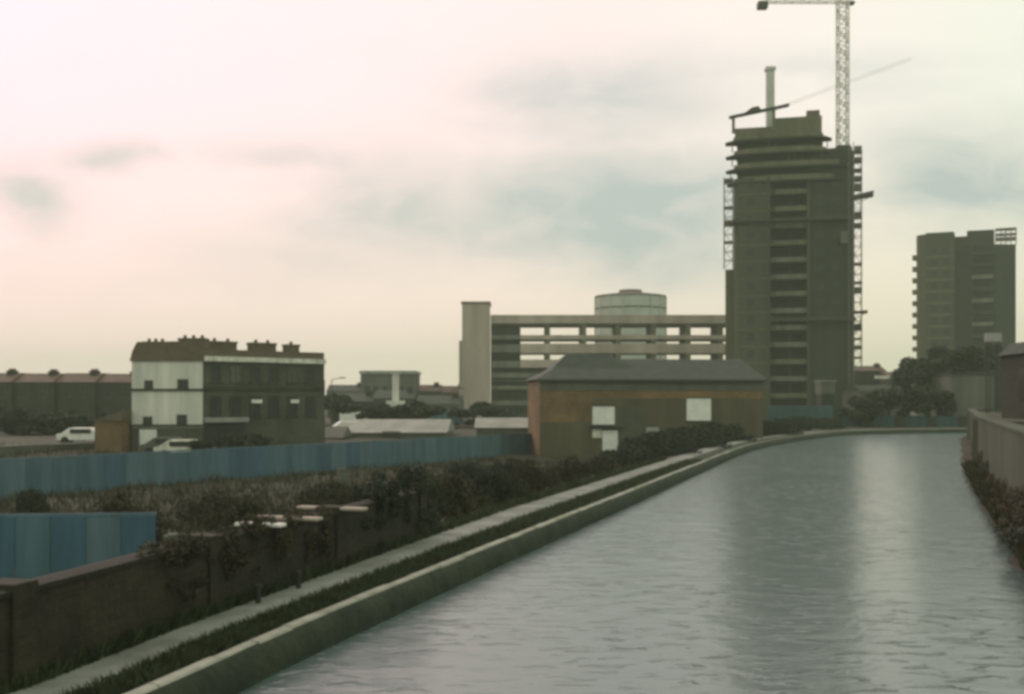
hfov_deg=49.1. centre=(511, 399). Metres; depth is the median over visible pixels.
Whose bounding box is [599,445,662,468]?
bush
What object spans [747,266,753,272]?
window
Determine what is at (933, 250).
window
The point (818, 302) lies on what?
window
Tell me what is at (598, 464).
bush
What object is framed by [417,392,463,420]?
house
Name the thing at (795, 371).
window
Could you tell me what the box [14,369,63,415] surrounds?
terraced house
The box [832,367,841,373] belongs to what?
window
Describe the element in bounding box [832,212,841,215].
window
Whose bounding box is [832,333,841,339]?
window
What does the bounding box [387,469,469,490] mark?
bush
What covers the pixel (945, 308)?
window
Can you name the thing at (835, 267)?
window
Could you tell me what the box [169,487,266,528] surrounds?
bush
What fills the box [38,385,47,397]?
window
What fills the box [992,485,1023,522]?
bush
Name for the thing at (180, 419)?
window
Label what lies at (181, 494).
rough grass
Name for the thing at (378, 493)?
ivy
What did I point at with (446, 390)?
house
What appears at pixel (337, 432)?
shed
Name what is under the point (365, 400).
house
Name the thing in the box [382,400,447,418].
tree
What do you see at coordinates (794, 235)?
window
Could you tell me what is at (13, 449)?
wall
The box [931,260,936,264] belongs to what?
window
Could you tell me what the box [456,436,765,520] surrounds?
bank
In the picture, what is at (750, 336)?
window
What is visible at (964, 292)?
residential tower
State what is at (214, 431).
shop window
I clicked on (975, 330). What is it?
window
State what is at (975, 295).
window
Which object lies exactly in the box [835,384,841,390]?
window
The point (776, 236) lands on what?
window
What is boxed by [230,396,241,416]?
window
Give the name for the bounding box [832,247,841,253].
window
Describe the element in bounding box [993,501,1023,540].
bush
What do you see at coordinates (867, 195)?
loading platform
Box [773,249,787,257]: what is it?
window
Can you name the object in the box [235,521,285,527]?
coping stone
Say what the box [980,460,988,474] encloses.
bush
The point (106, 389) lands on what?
window
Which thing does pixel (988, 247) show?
window
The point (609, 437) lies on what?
door
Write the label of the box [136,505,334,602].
ivy
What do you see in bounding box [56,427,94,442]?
parked car
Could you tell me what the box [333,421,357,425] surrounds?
parked car
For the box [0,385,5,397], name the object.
window
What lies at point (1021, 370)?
window
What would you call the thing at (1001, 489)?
bush
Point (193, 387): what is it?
corner building
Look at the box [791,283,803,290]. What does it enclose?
window
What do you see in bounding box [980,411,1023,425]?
terrace ground
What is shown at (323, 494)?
bush
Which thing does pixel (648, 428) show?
window
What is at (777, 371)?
window
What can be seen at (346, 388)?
house
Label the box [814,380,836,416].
site cabin
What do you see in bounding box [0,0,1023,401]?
sky
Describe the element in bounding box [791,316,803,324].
window
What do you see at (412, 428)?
shed
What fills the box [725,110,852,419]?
unfinished tower
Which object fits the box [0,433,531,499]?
hoarding
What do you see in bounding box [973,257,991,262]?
window
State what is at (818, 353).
window
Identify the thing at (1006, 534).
bush
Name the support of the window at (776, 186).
in the unfinished tower at (787, 167)
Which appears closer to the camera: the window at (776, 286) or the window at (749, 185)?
the window at (749, 185)
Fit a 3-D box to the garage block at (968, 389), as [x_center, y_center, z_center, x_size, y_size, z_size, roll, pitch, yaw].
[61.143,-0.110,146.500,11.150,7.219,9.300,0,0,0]
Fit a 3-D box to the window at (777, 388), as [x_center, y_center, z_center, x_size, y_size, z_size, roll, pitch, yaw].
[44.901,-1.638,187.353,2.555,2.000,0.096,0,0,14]
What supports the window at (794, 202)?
in the unfinished tower at (787, 167)
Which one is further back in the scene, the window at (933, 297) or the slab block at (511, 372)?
the window at (933, 297)
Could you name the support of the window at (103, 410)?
in the terraced house at (114, 393)
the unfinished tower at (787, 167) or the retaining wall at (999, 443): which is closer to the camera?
the retaining wall at (999, 443)
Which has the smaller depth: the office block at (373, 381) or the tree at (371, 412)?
the tree at (371, 412)
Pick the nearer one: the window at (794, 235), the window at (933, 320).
the window at (794, 235)
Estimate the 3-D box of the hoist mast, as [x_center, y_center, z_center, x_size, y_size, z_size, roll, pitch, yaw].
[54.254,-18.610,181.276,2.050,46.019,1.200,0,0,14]
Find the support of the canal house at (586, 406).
on the ground at (33, 438)
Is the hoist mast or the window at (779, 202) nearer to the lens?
the hoist mast
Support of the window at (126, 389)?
in the terraced house at (114, 393)
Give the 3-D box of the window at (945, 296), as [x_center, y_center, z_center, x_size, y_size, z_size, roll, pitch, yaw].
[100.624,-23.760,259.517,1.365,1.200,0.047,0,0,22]
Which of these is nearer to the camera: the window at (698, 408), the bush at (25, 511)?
the bush at (25, 511)
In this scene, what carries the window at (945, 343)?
in the residential tower at (964, 292)
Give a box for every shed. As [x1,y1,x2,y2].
[325,426,351,438]
[340,419,453,438]
[474,418,527,437]
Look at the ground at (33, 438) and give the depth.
84.78 m
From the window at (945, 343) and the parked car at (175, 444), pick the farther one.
the window at (945, 343)
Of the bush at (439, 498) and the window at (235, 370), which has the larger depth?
the window at (235, 370)
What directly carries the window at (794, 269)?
in the unfinished tower at (787, 167)
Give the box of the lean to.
[93,410,131,453]
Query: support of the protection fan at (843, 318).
on the unfinished tower at (787, 167)
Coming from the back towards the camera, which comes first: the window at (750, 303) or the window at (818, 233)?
the window at (750, 303)
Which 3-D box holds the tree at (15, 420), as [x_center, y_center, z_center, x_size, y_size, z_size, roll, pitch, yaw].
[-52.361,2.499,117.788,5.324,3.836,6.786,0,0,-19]
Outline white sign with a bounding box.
[874,376,889,415]
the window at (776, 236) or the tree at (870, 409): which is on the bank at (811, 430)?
the tree at (870, 409)
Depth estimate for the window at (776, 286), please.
187.28 m
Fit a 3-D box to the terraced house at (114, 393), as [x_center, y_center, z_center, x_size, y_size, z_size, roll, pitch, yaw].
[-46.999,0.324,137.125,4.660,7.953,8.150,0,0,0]
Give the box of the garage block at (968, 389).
[928,370,1001,416]
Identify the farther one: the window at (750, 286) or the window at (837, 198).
the window at (750, 286)
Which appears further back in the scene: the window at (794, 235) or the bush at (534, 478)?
the window at (794, 235)
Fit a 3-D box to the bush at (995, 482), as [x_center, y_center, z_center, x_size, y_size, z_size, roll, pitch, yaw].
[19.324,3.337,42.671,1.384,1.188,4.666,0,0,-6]
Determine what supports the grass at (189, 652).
on the grass verge
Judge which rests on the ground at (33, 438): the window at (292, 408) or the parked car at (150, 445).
the parked car at (150, 445)
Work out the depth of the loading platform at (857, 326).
183.51 m
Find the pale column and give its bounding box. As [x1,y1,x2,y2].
[386,372,404,406]
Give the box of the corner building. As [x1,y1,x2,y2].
[130,335,325,450]
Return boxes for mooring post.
[254,584,261,603]
[295,571,301,588]
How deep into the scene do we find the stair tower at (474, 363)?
210.50 m
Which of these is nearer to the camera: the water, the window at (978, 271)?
the water
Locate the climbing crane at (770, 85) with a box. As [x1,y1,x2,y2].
[764,58,909,126]
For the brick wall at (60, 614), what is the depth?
15.81 m
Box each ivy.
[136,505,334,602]
[359,466,441,557]
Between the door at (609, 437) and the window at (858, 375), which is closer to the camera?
the door at (609, 437)
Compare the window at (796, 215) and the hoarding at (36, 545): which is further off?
the window at (796, 215)
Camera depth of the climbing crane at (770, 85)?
187.38 m
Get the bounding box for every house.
[0,369,23,431]
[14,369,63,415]
[56,369,108,426]
[97,371,131,417]
[326,382,360,417]
[332,390,374,421]
[373,387,418,418]
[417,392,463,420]
[419,382,441,394]
[441,384,458,394]
[525,354,767,457]
[842,381,902,416]
[854,363,885,384]
[878,372,909,415]
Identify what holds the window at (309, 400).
in the corner building
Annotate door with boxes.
[139,429,156,450]
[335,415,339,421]
[382,431,399,437]
[602,429,618,451]
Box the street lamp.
[331,377,345,425]
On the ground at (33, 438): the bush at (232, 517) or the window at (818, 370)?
the bush at (232, 517)
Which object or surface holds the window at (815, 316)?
in the unfinished tower at (787, 167)
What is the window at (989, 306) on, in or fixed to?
in the residential tower at (964, 292)
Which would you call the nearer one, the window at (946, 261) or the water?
the water
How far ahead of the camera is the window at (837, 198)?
183.12 m
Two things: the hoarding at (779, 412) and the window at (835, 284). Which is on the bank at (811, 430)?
the hoarding at (779, 412)
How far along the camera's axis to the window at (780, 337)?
187.28 m
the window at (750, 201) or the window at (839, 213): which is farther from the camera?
the window at (750, 201)
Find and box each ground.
[0,402,923,546]
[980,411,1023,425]
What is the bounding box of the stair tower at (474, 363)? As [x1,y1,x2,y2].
[459,301,490,418]
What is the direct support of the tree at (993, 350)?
on the bank at (811, 430)
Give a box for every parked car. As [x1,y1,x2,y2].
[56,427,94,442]
[140,437,183,451]
[154,439,214,452]
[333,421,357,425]
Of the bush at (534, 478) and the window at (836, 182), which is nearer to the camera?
the bush at (534, 478)
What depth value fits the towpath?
20.14 m
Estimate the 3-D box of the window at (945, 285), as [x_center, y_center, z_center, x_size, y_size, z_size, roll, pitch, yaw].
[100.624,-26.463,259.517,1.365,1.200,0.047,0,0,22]
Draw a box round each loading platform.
[852,190,873,204]
[852,310,867,317]
[854,323,860,333]
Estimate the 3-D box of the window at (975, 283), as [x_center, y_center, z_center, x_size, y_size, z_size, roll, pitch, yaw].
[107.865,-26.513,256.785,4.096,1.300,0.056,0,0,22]
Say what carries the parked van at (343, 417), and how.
on the ground at (33, 438)
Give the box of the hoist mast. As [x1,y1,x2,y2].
[840,142,853,384]
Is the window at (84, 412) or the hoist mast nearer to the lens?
the window at (84, 412)
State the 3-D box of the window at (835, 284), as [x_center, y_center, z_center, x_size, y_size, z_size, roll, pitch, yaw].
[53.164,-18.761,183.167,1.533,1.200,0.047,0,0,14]
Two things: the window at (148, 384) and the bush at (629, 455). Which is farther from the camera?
the window at (148, 384)
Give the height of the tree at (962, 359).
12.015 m
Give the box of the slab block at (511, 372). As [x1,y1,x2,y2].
[491,315,724,417]
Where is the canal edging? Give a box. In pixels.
[124,428,966,693]
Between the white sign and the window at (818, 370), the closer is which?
the white sign
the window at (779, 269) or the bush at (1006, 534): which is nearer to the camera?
the bush at (1006, 534)
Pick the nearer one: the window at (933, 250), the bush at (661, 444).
the bush at (661, 444)
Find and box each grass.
[0,441,566,578]
[54,458,701,693]
[959,458,1023,570]
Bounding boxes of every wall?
[0,442,94,456]
[0,487,426,693]
[967,409,1023,493]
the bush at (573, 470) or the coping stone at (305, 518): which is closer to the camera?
the coping stone at (305, 518)
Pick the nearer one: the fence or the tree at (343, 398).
the fence
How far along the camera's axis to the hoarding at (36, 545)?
30.27 m
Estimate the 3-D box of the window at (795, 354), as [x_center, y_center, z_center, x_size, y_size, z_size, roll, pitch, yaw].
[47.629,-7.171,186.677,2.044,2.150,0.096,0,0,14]
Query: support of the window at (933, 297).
in the residential tower at (964, 292)
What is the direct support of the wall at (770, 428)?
on the bank at (666, 458)
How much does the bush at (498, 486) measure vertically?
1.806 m
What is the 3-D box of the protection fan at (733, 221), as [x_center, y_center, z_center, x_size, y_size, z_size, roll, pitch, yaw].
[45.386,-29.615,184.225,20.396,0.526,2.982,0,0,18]
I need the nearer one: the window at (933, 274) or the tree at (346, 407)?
the tree at (346, 407)
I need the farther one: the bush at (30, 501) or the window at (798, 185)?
the window at (798, 185)
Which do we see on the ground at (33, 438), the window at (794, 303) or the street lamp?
the street lamp
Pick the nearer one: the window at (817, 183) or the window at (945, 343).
the window at (817, 183)
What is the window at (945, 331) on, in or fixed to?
in the residential tower at (964, 292)
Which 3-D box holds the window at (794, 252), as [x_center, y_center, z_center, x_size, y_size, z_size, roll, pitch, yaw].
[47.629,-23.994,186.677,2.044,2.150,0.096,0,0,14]
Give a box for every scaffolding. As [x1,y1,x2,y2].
[723,177,733,269]
[854,146,861,367]
[995,227,1016,243]
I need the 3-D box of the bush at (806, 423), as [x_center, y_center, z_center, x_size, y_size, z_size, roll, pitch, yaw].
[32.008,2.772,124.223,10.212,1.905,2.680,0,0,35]
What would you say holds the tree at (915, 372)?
on the bank at (811, 430)
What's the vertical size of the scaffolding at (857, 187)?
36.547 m
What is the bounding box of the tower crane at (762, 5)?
[757,0,854,147]
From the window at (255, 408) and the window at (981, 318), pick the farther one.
the window at (981, 318)
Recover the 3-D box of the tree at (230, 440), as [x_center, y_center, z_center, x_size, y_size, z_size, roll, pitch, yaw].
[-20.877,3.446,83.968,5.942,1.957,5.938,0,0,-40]
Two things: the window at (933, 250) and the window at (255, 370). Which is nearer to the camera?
the window at (255, 370)
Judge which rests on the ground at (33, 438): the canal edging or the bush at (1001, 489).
the canal edging
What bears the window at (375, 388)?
in the office block at (373, 381)
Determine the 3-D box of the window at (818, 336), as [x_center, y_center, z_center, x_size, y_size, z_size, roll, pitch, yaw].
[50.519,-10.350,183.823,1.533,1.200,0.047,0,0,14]
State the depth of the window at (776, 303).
187.28 m
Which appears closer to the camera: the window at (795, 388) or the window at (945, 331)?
the window at (795, 388)
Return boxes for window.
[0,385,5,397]
[18,385,27,397]
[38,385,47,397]
[39,409,47,414]
[61,385,69,396]
[81,385,89,396]
[81,409,89,416]
[102,385,110,396]
[102,409,110,412]
[122,385,130,396]
[142,416,151,425]
[143,380,153,388]
[176,379,188,388]
[176,415,186,424]
[204,422,244,447]
[210,364,222,382]
[210,396,221,417]
[230,365,241,382]
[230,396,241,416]
[249,365,261,382]
[249,396,261,416]
[268,366,279,382]
[268,396,279,416]
[287,366,298,383]
[287,396,298,416]
[305,366,315,383]
[305,396,315,416]
[373,386,378,392]
[592,405,615,425]
[645,426,659,434]
[686,397,711,421]
[747,183,753,188]
[747,198,753,205]
[747,232,753,238]
[747,249,753,255]
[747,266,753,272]
[747,283,753,289]
[747,300,753,306]
[747,316,753,323]
[747,333,753,340]
[747,350,753,357]
[773,185,787,189]
[773,199,787,206]
[773,216,787,223]
[773,233,787,240]
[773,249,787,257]
[773,266,787,273]
[773,283,787,290]
[773,300,787,307]
[773,317,787,324]
[773,333,787,341]
[773,350,787,358]
[773,367,787,375]
[773,384,787,392]
[791,184,803,188]
[791,198,803,205]
[791,215,803,222]
[791,232,803,239]
[791,249,803,256]
[791,266,803,273]
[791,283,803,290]
[791,299,803,307]
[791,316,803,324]
[791,333,803,341]
[791,350,803,358]
[791,367,803,375]
[791,384,803,392]
[815,181,824,186]
[815,196,824,203]
[815,213,824,220]
[815,230,824,237]
[815,247,824,254]
[815,264,824,271]
[815,281,824,288]
[815,299,824,305]
[815,316,824,322]
[815,333,824,339]
[815,350,824,356]
[815,367,824,373]
[832,180,841,185]
[832,195,841,202]
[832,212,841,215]
[832,230,841,236]
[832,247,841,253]
[832,264,841,270]
[832,281,841,288]
[832,298,841,305]
[832,315,841,322]
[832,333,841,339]
[832,350,841,356]
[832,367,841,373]
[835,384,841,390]
[856,373,861,380]
[867,373,872,380]
[931,248,936,253]
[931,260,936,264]
[931,271,936,276]
[931,283,936,287]
[931,295,936,299]
[931,306,936,311]
[931,318,936,322]
[931,330,936,334]
[943,248,948,252]
[943,259,948,264]
[943,271,948,275]
[943,283,948,287]
[943,294,948,299]
[943,306,948,310]
[943,318,948,322]
[943,329,948,334]
[943,341,948,345]
[973,245,991,250]
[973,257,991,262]
[973,269,991,274]
[973,281,991,286]
[973,293,991,298]
[973,304,991,309]
[973,316,991,321]
[973,328,991,333]
[973,340,991,345]
[1019,368,1023,399]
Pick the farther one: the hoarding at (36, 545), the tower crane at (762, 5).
the tower crane at (762, 5)
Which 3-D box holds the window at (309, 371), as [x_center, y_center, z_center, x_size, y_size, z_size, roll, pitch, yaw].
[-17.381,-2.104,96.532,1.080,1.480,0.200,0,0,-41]
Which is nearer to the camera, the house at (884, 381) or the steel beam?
the steel beam
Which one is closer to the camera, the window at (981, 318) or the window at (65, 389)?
the window at (65, 389)
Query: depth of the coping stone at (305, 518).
20.75 m
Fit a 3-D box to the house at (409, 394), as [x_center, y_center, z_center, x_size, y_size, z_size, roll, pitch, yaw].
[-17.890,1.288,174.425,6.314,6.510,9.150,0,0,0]
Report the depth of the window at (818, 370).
183.80 m
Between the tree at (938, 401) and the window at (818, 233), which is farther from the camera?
the window at (818, 233)
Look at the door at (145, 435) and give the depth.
89.93 m
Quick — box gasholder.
[594,289,666,358]
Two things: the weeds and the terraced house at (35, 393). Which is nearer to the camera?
the weeds
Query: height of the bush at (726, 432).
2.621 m
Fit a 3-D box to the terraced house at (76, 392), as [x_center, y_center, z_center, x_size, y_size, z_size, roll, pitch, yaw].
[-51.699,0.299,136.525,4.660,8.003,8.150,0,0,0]
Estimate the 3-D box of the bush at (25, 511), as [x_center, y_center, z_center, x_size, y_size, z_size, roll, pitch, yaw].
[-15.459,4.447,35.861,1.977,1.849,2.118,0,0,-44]
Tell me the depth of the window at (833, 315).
183.12 m
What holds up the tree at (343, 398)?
on the bank at (811, 430)
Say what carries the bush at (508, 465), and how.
on the ground at (33, 438)
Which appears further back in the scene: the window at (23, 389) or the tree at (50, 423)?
the window at (23, 389)
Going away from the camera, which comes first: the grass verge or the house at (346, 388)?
the grass verge
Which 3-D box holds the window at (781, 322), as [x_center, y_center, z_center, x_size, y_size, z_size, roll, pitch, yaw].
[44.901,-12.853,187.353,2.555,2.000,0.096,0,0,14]
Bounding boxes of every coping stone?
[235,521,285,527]
[258,515,322,520]
[296,505,367,510]
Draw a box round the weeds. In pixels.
[0,456,666,693]
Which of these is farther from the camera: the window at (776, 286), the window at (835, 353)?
the window at (776, 286)
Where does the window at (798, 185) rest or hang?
in the unfinished tower at (787, 167)
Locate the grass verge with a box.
[117,432,823,692]
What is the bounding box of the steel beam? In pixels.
[729,103,788,133]
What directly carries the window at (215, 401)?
in the corner building
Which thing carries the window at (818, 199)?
in the unfinished tower at (787, 167)
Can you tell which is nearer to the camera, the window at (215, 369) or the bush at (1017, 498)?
the bush at (1017, 498)
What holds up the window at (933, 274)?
in the residential tower at (964, 292)
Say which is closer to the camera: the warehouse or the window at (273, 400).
the warehouse
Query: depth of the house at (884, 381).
201.98 m
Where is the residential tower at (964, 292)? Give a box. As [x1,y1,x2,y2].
[912,229,1015,414]
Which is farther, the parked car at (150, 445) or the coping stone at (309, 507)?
the parked car at (150, 445)
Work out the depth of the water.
21.68 m
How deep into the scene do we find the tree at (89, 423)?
110.66 m
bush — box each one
[13,487,51,518]
[21,509,35,513]
[83,486,167,546]
[166,530,185,542]
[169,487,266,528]
[206,494,286,532]
[282,493,312,515]
[295,478,367,505]
[329,486,352,504]
[349,483,384,502]
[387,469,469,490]
[411,469,446,524]
[438,471,493,520]
[444,460,490,486]
[472,467,525,505]
[486,457,543,495]
[504,456,553,501]
[546,453,592,488]
[582,454,629,477]
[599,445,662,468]
[616,432,702,459]
[639,426,732,450]
[682,421,757,443]
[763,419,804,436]
[773,416,847,430]
[975,451,982,464]
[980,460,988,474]
[987,477,999,486]
[989,477,1007,495]
[990,485,1015,506]
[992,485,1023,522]
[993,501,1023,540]
[997,525,1023,549]
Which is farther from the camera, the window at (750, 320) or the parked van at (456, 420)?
the window at (750, 320)
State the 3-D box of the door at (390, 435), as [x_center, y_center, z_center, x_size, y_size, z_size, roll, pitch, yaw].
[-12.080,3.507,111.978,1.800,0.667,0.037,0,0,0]
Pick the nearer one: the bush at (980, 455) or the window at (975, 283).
the bush at (980, 455)
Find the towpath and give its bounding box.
[9,428,953,693]
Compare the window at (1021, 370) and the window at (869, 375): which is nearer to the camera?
the window at (1021, 370)
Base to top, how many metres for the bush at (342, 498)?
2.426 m
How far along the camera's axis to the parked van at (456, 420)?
149.15 m
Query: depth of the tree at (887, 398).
138.05 m
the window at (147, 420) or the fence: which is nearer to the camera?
the window at (147, 420)
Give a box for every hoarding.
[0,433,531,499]
[0,512,156,578]
[767,406,832,428]
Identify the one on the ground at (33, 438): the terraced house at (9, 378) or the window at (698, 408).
the terraced house at (9, 378)
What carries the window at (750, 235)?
in the unfinished tower at (787, 167)
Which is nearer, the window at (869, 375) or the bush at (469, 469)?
the bush at (469, 469)
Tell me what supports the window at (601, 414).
in the canal house at (586, 406)
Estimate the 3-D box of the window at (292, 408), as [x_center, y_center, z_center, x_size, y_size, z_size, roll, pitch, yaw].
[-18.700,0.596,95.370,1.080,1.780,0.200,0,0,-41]
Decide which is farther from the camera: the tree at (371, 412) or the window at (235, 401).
the tree at (371, 412)
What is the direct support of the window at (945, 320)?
in the residential tower at (964, 292)
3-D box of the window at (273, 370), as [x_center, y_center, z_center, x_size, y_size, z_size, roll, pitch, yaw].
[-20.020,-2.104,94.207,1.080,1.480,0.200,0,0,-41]
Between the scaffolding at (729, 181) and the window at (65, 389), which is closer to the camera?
the window at (65, 389)
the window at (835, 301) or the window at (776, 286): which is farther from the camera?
the window at (776, 286)
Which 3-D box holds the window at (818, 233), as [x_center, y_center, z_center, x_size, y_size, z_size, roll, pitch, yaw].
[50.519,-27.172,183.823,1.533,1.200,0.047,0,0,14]
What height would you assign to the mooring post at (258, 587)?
0.380 m
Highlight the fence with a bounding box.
[833,416,966,426]
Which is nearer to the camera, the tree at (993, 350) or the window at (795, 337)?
the tree at (993, 350)
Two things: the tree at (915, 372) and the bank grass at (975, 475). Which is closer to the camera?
the bank grass at (975, 475)
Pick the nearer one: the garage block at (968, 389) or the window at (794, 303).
the garage block at (968, 389)
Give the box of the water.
[239,433,1023,693]
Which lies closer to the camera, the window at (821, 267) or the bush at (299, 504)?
the bush at (299, 504)
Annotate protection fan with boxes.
[728,216,852,224]
[769,316,855,321]
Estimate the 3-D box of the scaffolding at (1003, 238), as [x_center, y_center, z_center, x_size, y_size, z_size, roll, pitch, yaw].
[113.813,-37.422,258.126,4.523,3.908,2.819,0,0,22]
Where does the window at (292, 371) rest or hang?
in the corner building
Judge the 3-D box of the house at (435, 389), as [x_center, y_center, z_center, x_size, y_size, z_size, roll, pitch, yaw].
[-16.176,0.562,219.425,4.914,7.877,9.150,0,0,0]
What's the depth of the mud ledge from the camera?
69.36 m
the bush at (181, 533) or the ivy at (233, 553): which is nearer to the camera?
the ivy at (233, 553)
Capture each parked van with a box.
[340,412,366,420]
[426,411,462,424]
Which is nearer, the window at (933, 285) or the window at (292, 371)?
the window at (292, 371)
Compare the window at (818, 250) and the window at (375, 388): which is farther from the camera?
the window at (375, 388)
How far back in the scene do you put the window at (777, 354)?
187.28 m
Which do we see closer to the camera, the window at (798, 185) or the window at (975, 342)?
the window at (798, 185)
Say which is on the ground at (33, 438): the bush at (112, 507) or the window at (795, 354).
the bush at (112, 507)
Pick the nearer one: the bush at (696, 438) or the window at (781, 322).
the bush at (696, 438)
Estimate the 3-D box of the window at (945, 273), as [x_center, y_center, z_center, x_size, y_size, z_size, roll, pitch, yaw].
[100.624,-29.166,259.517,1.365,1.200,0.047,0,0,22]
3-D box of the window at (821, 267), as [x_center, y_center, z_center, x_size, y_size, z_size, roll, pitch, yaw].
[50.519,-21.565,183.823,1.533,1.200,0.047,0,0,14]
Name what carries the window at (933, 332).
in the residential tower at (964, 292)
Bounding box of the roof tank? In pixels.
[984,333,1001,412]
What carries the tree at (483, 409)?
on the bank at (811, 430)
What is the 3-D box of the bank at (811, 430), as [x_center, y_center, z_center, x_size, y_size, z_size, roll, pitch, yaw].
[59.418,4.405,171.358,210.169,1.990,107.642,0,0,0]
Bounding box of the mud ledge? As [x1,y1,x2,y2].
[960,435,1023,571]
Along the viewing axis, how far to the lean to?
88.00 m
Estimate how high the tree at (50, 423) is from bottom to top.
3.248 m
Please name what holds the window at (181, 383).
in the corner building
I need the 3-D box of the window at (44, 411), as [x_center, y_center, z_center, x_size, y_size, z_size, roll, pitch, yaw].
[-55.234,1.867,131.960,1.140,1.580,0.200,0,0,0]
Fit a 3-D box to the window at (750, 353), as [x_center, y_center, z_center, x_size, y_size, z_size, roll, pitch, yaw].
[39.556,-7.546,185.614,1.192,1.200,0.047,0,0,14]
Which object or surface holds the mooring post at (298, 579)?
on the towpath
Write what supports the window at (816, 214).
in the unfinished tower at (787, 167)
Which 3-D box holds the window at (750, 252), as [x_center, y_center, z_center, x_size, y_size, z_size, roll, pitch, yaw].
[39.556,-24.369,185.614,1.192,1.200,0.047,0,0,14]
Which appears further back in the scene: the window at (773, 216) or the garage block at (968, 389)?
the window at (773, 216)
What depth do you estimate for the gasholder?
292.02 m
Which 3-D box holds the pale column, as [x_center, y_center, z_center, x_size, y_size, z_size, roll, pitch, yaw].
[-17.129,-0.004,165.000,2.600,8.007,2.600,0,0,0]
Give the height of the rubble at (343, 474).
1.776 m
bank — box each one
[325,419,966,431]
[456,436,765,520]
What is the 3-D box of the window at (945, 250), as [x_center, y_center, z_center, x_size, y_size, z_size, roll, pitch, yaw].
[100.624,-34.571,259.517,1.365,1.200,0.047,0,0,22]
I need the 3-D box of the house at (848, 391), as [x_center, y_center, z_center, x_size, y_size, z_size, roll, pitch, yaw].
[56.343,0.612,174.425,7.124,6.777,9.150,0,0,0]
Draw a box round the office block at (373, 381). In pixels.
[359,371,420,392]
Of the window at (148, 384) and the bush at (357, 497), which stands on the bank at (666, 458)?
the bush at (357, 497)
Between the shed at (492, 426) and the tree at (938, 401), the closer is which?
the shed at (492, 426)
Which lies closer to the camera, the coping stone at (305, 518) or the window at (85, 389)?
the coping stone at (305, 518)
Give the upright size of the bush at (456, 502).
1.919 m
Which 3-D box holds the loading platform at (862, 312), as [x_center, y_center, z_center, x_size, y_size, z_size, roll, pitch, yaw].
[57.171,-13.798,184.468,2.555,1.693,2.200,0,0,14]
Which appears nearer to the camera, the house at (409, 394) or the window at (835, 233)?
the house at (409, 394)
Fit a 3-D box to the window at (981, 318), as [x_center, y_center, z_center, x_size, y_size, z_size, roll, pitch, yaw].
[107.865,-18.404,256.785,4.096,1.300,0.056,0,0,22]
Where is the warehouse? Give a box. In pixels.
[997,342,1023,418]
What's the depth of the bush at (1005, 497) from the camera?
36.49 m
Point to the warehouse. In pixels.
(1012, 354)
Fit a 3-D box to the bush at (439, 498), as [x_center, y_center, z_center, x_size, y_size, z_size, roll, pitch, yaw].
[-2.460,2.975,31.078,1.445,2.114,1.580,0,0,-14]
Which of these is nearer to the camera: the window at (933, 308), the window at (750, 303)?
the window at (750, 303)
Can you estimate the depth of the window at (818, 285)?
183.80 m
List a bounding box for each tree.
[0,405,38,434]
[29,410,90,434]
[81,411,115,427]
[187,433,272,450]
[325,393,354,423]
[325,397,362,413]
[355,403,390,418]
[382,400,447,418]
[448,401,518,424]
[836,395,884,426]
[848,387,932,415]
[890,356,952,416]
[894,384,957,416]
[926,345,1001,372]
[982,344,1004,369]
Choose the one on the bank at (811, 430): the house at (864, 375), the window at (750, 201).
the house at (864, 375)

